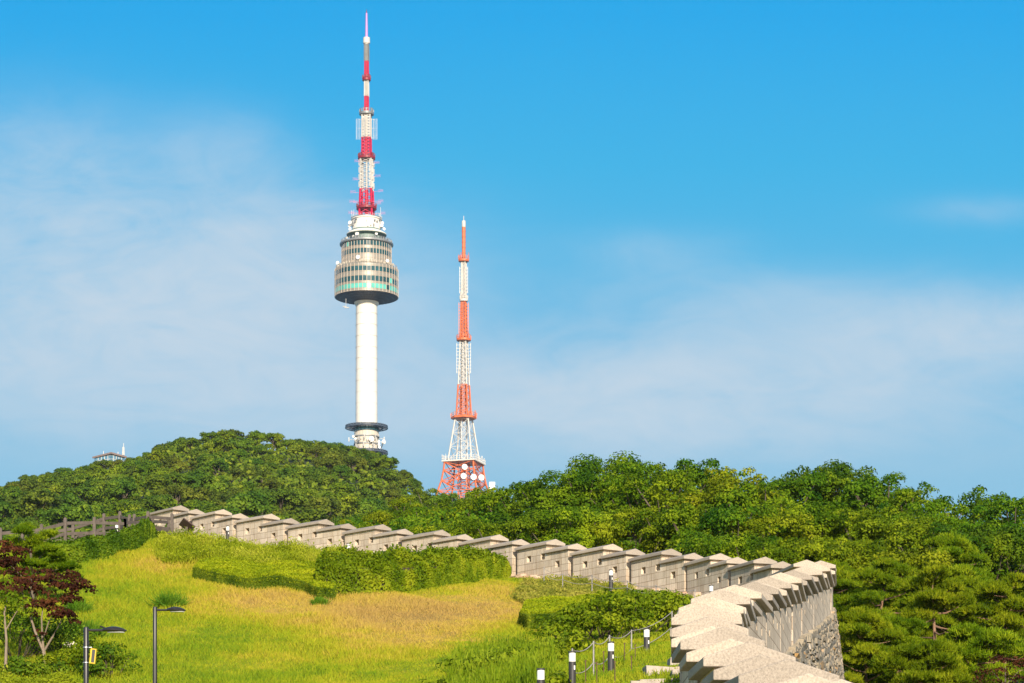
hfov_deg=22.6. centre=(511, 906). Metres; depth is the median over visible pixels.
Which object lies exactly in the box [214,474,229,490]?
hill tree
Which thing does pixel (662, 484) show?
broadleaf tree
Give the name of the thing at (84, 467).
hill tree
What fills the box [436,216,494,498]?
lattice mast
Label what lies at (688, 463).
broadleaf tree
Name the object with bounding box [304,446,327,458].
hill tree
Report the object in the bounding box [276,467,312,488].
hill tree
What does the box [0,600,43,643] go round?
shrub
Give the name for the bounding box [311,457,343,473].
hill tree
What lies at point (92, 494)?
hill tree
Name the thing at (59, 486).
hill tree
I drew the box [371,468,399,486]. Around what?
hill tree
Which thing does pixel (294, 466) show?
hill tree
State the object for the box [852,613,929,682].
pine tree
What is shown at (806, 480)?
broadleaf tree
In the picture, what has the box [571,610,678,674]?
rope fence
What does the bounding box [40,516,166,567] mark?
hedge
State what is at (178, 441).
hill tree
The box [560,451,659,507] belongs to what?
broadleaf tree
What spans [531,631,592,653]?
shrub
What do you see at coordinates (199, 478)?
hill tree
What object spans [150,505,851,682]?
fortress wall
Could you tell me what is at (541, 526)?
broadleaf tree
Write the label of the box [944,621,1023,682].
pine tree
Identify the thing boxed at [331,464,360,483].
hill tree
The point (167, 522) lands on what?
wooden fence
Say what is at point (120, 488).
hill tree
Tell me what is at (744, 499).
broadleaf tree
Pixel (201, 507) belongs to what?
hill tree
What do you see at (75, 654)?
shrub
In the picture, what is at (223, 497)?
hill tree
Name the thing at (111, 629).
street lamp
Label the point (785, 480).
broadleaf tree
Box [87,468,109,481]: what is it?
hill tree
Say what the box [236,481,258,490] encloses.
hill tree
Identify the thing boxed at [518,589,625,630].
hedge
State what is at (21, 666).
shrub
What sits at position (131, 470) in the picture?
hill tree
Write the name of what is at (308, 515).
hill tree
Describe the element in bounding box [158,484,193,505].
hill tree
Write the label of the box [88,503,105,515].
hill tree
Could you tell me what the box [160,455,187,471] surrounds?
hill tree
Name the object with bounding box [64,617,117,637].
grass tussock
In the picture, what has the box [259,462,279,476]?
hill tree
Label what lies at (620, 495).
broadleaf tree
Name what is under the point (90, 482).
hill tree
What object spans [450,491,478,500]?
broadleaf tree
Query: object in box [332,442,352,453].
hill tree
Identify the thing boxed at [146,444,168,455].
hill tree
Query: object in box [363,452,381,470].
hill tree
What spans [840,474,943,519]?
broadleaf tree
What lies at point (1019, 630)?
pine tree
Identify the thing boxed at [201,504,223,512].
hill tree
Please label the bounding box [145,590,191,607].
grass tussock
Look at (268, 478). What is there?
hill tree
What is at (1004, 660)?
red shrub
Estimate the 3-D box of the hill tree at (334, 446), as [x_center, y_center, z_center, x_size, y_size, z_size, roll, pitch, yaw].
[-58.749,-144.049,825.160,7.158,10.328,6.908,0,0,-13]
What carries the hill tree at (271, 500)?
on the hill
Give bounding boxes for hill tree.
[0,493,10,502]
[0,494,25,531]
[1,485,24,496]
[2,516,37,530]
[4,482,23,490]
[9,487,62,521]
[9,490,25,498]
[15,522,46,535]
[18,474,37,481]
[21,478,44,490]
[33,508,51,524]
[38,493,63,508]
[39,473,72,490]
[42,502,93,538]
[45,481,72,493]
[54,467,72,474]
[59,471,84,486]
[60,483,104,506]
[60,506,99,515]
[61,492,84,506]
[64,474,94,488]
[74,465,90,473]
[83,463,101,472]
[83,478,108,498]
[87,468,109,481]
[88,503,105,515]
[89,519,116,535]
[93,459,112,469]
[101,501,139,521]
[104,460,135,478]
[104,478,140,503]
[105,476,141,496]
[111,459,122,468]
[118,500,139,508]
[122,465,138,474]
[122,508,154,526]
[127,457,145,461]
[131,462,168,487]
[132,498,147,505]
[135,495,173,512]
[136,472,172,495]
[139,459,162,467]
[140,449,168,464]
[140,494,180,506]
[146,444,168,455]
[147,446,166,462]
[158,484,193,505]
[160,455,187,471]
[160,467,176,472]
[162,471,187,486]
[166,441,174,446]
[167,446,184,457]
[173,437,185,445]
[173,469,227,496]
[177,437,205,457]
[181,487,219,506]
[182,455,199,470]
[184,499,217,510]
[188,447,209,466]
[194,453,215,469]
[196,504,222,510]
[199,431,222,443]
[201,457,241,479]
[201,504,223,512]
[202,437,235,453]
[210,493,244,513]
[213,451,233,457]
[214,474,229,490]
[215,496,244,514]
[216,429,236,440]
[218,467,248,483]
[218,479,233,492]
[220,455,237,467]
[221,487,241,493]
[222,506,241,514]
[224,491,271,517]
[227,436,254,454]
[229,448,251,468]
[230,429,245,439]
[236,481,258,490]
[243,458,264,470]
[243,465,258,482]
[248,430,265,445]
[248,488,278,514]
[249,469,272,483]
[250,445,272,459]
[255,485,307,511]
[256,478,289,490]
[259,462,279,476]
[263,432,284,450]
[263,475,284,490]
[264,454,286,465]
[264,508,291,514]
[275,513,288,519]
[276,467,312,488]
[277,439,294,458]
[280,506,326,522]
[281,464,302,471]
[287,440,312,460]
[288,487,317,496]
[289,461,305,468]
[295,476,322,492]
[300,493,315,508]
[303,494,344,521]
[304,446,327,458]
[306,466,329,475]
[310,440,322,446]
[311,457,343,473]
[312,473,338,491]
[315,492,361,517]
[320,443,338,449]
[320,448,347,471]
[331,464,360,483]
[331,481,355,497]
[331,514,360,523]
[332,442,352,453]
[339,455,368,480]
[343,444,355,456]
[352,448,374,464]
[353,497,382,514]
[357,487,377,497]
[358,475,381,491]
[359,494,387,507]
[361,470,377,478]
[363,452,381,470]
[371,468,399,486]
[374,454,387,470]
[378,485,403,504]
[380,483,396,489]
[381,455,392,469]
[384,456,399,468]
[386,488,409,498]
[396,474,411,487]
[399,469,413,478]
[406,478,423,493]
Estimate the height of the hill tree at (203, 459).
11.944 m
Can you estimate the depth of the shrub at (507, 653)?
64.64 m
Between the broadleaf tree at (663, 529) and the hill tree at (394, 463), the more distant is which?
the hill tree at (394, 463)
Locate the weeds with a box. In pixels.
[509,573,637,602]
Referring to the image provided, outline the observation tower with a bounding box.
[334,9,398,455]
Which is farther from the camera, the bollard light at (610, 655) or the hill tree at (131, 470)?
the hill tree at (131, 470)
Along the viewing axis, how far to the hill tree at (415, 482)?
844.07 m
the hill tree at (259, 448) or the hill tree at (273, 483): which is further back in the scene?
the hill tree at (259, 448)
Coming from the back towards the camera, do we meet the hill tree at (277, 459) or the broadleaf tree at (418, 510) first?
the hill tree at (277, 459)
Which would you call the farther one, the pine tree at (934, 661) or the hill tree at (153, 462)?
the hill tree at (153, 462)
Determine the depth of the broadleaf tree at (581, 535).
148.54 m
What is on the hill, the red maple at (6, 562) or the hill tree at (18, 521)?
the hill tree at (18, 521)
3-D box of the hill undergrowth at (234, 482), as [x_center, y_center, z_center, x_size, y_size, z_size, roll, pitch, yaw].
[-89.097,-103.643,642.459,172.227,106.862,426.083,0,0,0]
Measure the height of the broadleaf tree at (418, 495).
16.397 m
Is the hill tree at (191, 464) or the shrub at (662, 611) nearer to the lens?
the shrub at (662, 611)
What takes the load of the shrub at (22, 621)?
on the lawn at (308, 648)
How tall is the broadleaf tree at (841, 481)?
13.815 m
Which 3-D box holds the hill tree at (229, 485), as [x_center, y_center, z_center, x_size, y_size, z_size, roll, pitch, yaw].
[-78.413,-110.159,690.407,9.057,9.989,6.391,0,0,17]
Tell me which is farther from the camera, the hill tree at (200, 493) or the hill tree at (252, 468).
the hill tree at (252, 468)
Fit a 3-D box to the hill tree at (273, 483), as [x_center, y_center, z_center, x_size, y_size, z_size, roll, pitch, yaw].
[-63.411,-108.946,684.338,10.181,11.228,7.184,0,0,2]
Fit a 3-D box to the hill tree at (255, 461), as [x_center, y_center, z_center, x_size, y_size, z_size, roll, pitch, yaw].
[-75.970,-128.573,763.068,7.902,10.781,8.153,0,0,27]
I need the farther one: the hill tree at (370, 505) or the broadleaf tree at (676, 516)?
the hill tree at (370, 505)
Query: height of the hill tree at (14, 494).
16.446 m
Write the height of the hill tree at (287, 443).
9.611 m
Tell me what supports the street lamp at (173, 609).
on the lawn at (308, 648)
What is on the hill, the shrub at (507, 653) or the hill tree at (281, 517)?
the hill tree at (281, 517)
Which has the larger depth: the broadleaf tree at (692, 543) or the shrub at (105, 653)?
the broadleaf tree at (692, 543)
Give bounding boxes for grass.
[152,526,344,565]
[594,587,700,613]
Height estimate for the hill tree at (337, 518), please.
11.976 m
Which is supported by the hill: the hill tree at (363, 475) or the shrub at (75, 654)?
the hill tree at (363, 475)
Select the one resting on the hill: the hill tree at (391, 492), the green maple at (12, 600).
the hill tree at (391, 492)
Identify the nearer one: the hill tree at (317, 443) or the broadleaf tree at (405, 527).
the broadleaf tree at (405, 527)
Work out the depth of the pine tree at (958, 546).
133.15 m
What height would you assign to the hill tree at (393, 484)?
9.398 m
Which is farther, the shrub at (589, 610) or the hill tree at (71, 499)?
the hill tree at (71, 499)
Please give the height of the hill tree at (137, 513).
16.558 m
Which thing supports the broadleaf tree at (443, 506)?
on the undergrowth at (358, 522)
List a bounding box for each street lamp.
[83,626,126,682]
[153,607,185,682]
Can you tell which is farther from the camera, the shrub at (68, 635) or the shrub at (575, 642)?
the shrub at (68, 635)
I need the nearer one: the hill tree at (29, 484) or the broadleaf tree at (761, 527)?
the broadleaf tree at (761, 527)
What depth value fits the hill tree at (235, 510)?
545.18 m
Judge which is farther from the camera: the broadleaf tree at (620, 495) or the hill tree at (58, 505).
the hill tree at (58, 505)
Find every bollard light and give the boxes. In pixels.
[226,526,228,538]
[536,668,544,682]
[568,651,575,682]
[607,641,614,670]
[609,569,612,590]
[643,628,649,649]
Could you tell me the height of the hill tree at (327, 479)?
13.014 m
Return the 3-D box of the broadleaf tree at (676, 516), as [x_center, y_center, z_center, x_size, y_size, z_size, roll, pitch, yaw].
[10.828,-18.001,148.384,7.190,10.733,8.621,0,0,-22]
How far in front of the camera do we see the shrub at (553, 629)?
77.52 m
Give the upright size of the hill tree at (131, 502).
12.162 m
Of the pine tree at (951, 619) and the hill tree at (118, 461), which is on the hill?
the hill tree at (118, 461)
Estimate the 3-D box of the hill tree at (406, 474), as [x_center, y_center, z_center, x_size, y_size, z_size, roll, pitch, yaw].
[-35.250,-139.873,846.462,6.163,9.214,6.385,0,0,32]
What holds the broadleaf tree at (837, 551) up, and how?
on the woodland slope
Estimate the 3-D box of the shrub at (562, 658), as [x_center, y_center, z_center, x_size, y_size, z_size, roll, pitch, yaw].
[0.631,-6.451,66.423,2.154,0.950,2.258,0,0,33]
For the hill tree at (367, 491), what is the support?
on the hill
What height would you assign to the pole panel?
0.338 m
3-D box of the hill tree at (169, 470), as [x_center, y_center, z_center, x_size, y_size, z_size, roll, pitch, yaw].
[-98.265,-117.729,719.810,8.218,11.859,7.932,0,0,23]
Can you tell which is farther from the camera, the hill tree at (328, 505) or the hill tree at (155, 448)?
the hill tree at (155, 448)
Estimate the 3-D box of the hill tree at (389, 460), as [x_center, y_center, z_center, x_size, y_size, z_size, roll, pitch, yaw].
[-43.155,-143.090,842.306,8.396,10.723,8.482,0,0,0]
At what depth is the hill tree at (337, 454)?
790.56 m
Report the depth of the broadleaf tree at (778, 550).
128.56 m
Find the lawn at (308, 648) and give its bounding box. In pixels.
[0,545,678,682]
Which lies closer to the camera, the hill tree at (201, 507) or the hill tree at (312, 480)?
the hill tree at (201, 507)
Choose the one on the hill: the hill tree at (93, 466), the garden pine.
the hill tree at (93, 466)
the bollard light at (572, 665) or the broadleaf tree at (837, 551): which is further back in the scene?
the broadleaf tree at (837, 551)
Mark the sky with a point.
(772, 237)
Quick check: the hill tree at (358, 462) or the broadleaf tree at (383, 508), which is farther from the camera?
the hill tree at (358, 462)
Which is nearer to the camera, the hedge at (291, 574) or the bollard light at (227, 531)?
the hedge at (291, 574)
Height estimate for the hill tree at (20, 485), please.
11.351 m
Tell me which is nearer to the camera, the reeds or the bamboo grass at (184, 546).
the reeds
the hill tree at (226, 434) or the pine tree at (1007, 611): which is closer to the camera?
the pine tree at (1007, 611)
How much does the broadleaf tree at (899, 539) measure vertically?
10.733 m
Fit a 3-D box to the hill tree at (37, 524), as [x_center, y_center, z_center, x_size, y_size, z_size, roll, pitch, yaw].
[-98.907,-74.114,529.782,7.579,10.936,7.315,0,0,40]
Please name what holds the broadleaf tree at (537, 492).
on the woodland slope
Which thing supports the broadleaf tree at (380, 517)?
on the undergrowth at (358, 522)
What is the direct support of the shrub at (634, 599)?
on the lawn at (308, 648)
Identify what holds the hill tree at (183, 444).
on the hill
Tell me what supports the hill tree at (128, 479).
on the hill
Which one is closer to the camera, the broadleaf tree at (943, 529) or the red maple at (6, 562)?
the red maple at (6, 562)
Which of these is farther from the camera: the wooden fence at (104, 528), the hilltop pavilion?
the hilltop pavilion
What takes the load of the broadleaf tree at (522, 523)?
on the woodland slope
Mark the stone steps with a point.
(646, 668)
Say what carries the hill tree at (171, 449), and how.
on the hill
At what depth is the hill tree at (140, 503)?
580.90 m
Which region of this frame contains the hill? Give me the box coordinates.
[88,451,388,535]
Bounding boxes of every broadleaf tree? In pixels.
[339,511,395,530]
[356,522,388,531]
[371,502,419,527]
[379,499,426,512]
[385,496,429,517]
[389,505,450,526]
[395,487,443,519]
[396,523,435,534]
[410,524,464,535]
[421,497,495,526]
[428,492,471,510]
[437,515,516,540]
[441,485,524,526]
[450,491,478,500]
[452,515,543,543]
[465,478,547,537]
[480,478,600,536]
[489,508,567,543]
[517,505,614,548]
[528,464,618,524]
[532,504,645,545]
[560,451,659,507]
[580,461,697,540]
[589,505,672,553]
[597,462,712,552]
[603,508,707,553]
[632,458,746,523]
[635,502,736,554]
[669,466,784,551]
[671,503,788,552]
[677,532,748,556]
[694,530,772,559]
[702,507,821,553]
[706,481,820,519]
[742,536,833,564]
[747,497,855,544]
[751,470,848,513]
[768,461,868,510]
[772,535,873,620]
[792,500,889,543]
[800,459,906,538]
[806,505,908,677]
[816,537,926,675]
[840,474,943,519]
[844,547,957,637]
[853,514,937,552]
[855,486,969,522]
[882,523,1004,578]
[888,499,994,535]
[889,521,1016,579]
[928,521,1023,624]
[931,484,1023,570]
[946,495,1023,674]
[965,533,1023,602]
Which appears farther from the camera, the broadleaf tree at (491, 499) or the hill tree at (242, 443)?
the hill tree at (242, 443)
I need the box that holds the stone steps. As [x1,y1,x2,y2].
[630,657,679,682]
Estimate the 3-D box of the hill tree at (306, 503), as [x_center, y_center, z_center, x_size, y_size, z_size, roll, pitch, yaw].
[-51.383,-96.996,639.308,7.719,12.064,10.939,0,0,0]
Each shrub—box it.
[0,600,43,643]
[0,610,62,657]
[0,655,78,676]
[22,617,96,653]
[31,646,83,667]
[57,631,133,673]
[74,641,142,678]
[418,651,514,682]
[485,645,539,663]
[509,666,571,682]
[519,641,577,660]
[525,601,628,641]
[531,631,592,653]
[556,596,607,626]
[562,588,661,641]
[588,588,685,634]
[607,591,655,618]
[630,588,693,627]
[652,587,689,604]
[972,654,1023,682]
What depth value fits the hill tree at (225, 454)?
765.83 m
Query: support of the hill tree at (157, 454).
on the hill
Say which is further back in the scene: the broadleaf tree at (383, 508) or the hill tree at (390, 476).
the hill tree at (390, 476)
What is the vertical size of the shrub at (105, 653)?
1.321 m
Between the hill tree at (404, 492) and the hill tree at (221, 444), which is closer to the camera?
the hill tree at (404, 492)
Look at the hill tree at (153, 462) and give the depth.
744.61 m
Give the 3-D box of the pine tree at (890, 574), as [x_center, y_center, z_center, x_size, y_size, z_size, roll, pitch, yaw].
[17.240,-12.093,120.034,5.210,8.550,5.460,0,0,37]
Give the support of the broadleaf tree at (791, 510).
on the woodland slope
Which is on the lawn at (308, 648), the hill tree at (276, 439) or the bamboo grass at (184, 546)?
the bamboo grass at (184, 546)
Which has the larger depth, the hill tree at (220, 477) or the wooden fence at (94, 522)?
the hill tree at (220, 477)
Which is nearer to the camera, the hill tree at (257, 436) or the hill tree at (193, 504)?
the hill tree at (193, 504)
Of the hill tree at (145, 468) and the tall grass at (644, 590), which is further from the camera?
the hill tree at (145, 468)
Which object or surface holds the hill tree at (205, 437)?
on the hill
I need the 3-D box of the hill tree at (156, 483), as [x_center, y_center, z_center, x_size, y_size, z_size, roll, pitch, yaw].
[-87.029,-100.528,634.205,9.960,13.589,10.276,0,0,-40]
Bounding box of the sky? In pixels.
[0,0,1023,521]
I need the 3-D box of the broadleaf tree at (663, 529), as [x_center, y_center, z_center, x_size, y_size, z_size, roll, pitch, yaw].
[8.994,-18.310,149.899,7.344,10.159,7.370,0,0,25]
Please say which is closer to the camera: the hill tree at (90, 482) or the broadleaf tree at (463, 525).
the broadleaf tree at (463, 525)
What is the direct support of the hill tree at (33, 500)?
on the hill
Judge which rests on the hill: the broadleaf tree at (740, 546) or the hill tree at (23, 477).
the hill tree at (23, 477)
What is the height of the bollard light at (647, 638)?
1.140 m
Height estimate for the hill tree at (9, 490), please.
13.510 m
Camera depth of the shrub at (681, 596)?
82.46 m
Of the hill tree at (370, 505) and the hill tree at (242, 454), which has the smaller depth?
the hill tree at (370, 505)
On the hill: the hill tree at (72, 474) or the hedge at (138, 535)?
the hill tree at (72, 474)
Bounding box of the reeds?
[442,629,561,682]
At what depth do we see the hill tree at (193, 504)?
589.46 m
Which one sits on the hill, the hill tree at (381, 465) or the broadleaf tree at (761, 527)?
the hill tree at (381, 465)
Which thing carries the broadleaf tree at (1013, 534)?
on the woodland slope
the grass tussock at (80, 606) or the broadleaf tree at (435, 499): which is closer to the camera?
the grass tussock at (80, 606)
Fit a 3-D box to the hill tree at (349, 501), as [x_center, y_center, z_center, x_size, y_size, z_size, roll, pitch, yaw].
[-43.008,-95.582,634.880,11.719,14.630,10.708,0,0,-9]
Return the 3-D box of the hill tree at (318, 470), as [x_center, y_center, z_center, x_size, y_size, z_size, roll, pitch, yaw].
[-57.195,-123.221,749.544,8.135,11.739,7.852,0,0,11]
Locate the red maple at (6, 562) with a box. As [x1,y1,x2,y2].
[0,539,97,663]
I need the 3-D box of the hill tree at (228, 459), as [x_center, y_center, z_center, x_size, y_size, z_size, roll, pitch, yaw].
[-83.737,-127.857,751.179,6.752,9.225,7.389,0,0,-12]
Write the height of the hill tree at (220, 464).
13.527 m
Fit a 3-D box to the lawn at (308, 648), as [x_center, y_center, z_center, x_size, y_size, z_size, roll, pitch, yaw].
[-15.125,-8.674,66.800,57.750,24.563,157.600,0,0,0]
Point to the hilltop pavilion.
(111, 456)
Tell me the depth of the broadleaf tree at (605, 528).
148.74 m
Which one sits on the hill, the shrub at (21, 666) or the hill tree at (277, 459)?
the hill tree at (277, 459)
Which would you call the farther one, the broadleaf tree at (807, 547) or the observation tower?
the observation tower
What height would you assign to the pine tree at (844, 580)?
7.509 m
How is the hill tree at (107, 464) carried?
on the hill
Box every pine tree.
[826,559,864,649]
[835,537,887,593]
[836,605,913,682]
[838,557,920,638]
[844,571,960,672]
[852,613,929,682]
[868,637,976,682]
[897,563,976,682]
[918,573,1022,677]
[923,530,998,618]
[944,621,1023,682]
[959,571,1023,678]
[975,582,1023,681]
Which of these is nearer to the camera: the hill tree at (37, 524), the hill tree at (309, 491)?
the hill tree at (37, 524)
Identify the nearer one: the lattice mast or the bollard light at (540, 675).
the bollard light at (540, 675)
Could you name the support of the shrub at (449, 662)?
on the lawn at (308, 648)
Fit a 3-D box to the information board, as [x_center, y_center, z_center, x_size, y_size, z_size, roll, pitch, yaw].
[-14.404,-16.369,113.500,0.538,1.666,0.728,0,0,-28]
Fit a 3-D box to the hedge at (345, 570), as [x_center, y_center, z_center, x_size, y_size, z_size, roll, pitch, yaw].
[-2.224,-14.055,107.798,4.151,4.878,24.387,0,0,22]
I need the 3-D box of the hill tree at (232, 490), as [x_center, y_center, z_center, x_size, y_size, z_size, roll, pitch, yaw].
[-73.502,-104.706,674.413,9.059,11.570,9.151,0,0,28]
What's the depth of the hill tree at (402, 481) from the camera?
821.98 m
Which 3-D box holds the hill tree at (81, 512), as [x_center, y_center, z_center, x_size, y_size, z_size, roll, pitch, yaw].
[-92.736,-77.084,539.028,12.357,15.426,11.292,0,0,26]
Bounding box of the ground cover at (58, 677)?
[0,664,80,682]
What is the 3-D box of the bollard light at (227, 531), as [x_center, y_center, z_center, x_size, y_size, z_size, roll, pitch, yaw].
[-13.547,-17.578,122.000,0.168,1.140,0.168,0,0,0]
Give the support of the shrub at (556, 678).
on the lawn at (308, 648)
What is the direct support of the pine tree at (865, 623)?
on the woodland slope
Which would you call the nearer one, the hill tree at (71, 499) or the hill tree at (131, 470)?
the hill tree at (71, 499)
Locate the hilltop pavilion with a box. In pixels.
[92,443,126,466]
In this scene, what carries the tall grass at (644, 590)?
on the lawn at (308, 648)
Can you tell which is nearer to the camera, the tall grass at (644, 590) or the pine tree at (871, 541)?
the tall grass at (644, 590)
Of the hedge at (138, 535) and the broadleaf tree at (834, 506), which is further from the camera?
the broadleaf tree at (834, 506)
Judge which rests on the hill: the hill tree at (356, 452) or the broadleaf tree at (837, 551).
the hill tree at (356, 452)
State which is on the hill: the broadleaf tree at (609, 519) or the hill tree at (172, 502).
the hill tree at (172, 502)
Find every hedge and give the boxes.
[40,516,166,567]
[192,555,336,599]
[315,541,511,595]
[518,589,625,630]
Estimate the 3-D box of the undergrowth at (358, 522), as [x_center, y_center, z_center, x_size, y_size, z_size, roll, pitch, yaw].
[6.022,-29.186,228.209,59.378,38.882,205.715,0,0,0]
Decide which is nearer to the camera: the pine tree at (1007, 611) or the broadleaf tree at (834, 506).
the pine tree at (1007, 611)
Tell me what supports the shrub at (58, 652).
on the lawn at (308, 648)
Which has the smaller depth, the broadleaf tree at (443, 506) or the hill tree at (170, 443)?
the broadleaf tree at (443, 506)
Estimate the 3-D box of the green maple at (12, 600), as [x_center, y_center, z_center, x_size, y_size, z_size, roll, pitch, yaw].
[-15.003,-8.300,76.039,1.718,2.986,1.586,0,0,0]
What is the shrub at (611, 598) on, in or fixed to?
on the lawn at (308, 648)
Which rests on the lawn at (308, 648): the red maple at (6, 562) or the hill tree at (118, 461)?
the red maple at (6, 562)
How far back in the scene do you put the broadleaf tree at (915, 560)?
126.73 m
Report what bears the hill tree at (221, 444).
on the hill
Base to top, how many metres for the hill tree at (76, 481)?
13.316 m
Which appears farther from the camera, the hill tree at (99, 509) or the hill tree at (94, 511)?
the hill tree at (99, 509)
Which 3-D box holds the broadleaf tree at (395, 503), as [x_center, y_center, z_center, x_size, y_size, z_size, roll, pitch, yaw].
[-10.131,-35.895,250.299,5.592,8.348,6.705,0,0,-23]
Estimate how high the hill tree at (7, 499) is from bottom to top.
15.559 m
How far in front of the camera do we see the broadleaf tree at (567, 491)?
176.27 m
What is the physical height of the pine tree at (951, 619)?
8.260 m
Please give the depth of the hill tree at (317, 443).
844.84 m
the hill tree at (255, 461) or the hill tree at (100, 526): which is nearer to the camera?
the hill tree at (100, 526)
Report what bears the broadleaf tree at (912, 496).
on the woodland slope
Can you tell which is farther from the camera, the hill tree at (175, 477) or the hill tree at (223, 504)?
the hill tree at (175, 477)
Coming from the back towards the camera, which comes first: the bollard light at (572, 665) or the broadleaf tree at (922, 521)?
the broadleaf tree at (922, 521)
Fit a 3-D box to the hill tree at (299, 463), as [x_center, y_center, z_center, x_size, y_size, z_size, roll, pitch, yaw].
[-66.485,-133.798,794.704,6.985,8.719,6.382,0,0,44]
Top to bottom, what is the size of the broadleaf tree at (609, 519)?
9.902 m
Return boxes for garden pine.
[0,521,84,602]
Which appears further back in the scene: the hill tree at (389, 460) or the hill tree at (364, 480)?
the hill tree at (389, 460)
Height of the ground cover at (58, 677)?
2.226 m
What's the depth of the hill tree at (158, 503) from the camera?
563.74 m
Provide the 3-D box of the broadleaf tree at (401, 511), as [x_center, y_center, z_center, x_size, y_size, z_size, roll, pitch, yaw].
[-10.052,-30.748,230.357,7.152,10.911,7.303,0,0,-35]
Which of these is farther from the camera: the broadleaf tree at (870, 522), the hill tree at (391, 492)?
the hill tree at (391, 492)
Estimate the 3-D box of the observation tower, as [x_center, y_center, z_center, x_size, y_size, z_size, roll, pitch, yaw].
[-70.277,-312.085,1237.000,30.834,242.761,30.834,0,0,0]
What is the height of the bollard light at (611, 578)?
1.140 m
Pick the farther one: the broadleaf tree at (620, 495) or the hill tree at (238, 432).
the hill tree at (238, 432)
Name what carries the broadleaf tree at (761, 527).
on the woodland slope
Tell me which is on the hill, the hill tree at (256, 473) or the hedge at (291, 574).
the hill tree at (256, 473)
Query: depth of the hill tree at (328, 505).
613.92 m
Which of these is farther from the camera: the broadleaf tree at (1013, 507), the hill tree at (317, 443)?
the hill tree at (317, 443)
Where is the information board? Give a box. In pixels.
[179,518,195,532]
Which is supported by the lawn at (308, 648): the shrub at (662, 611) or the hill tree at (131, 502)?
the shrub at (662, 611)
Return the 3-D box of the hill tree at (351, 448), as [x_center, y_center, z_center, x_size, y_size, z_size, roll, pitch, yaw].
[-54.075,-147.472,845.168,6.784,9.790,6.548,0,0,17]
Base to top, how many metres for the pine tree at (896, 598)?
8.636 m
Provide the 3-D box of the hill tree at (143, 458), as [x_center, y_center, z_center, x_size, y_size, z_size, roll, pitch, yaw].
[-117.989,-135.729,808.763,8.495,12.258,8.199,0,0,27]
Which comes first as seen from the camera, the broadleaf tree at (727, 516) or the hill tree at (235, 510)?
the broadleaf tree at (727, 516)
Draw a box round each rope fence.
[544,569,695,598]
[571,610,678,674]
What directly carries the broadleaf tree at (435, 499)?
on the hill
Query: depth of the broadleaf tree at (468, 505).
188.27 m
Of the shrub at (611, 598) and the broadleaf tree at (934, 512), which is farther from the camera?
the broadleaf tree at (934, 512)
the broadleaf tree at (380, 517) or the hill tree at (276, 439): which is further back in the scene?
the hill tree at (276, 439)
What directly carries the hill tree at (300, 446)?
on the hill
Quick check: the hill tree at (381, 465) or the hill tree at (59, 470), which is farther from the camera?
the hill tree at (59, 470)
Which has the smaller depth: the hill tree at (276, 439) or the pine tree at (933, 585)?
the pine tree at (933, 585)
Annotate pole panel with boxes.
[89,648,96,663]
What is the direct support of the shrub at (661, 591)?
on the lawn at (308, 648)
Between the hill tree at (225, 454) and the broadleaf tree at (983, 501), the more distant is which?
the hill tree at (225, 454)
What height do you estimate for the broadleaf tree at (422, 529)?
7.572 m
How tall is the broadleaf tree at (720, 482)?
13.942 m
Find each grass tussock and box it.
[58,598,98,613]
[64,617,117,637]
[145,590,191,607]
[308,596,332,604]
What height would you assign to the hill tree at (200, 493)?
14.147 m
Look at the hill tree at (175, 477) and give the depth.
683.11 m
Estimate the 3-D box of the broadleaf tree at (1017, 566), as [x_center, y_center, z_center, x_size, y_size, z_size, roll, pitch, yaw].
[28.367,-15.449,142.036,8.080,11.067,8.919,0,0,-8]
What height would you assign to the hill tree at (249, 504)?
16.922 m
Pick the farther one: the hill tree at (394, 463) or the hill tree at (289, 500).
the hill tree at (394, 463)
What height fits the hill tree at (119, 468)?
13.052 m
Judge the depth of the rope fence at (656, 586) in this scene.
97.45 m
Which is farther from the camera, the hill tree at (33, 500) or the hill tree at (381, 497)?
the hill tree at (381, 497)
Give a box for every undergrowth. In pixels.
[0,438,426,538]
[334,507,1023,682]
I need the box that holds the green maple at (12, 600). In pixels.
[0,577,37,666]
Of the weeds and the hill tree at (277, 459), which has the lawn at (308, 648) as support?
the weeds
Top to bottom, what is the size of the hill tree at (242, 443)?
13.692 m
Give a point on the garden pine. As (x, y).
(33, 541)
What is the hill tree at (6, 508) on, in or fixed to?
on the hill
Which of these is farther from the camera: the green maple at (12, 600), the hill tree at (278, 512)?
the hill tree at (278, 512)
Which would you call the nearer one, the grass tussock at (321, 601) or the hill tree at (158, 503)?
the grass tussock at (321, 601)
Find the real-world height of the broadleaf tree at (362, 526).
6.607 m
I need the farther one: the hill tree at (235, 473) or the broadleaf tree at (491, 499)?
the hill tree at (235, 473)
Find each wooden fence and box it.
[0,517,126,540]
[21,511,173,540]
[123,518,169,534]
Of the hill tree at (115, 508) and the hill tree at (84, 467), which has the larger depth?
the hill tree at (84, 467)
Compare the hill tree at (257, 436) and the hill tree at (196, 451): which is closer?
the hill tree at (196, 451)
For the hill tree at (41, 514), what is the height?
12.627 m
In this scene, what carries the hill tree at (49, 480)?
on the hill
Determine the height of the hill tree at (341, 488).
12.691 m
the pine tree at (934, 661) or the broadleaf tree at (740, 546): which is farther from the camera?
the broadleaf tree at (740, 546)

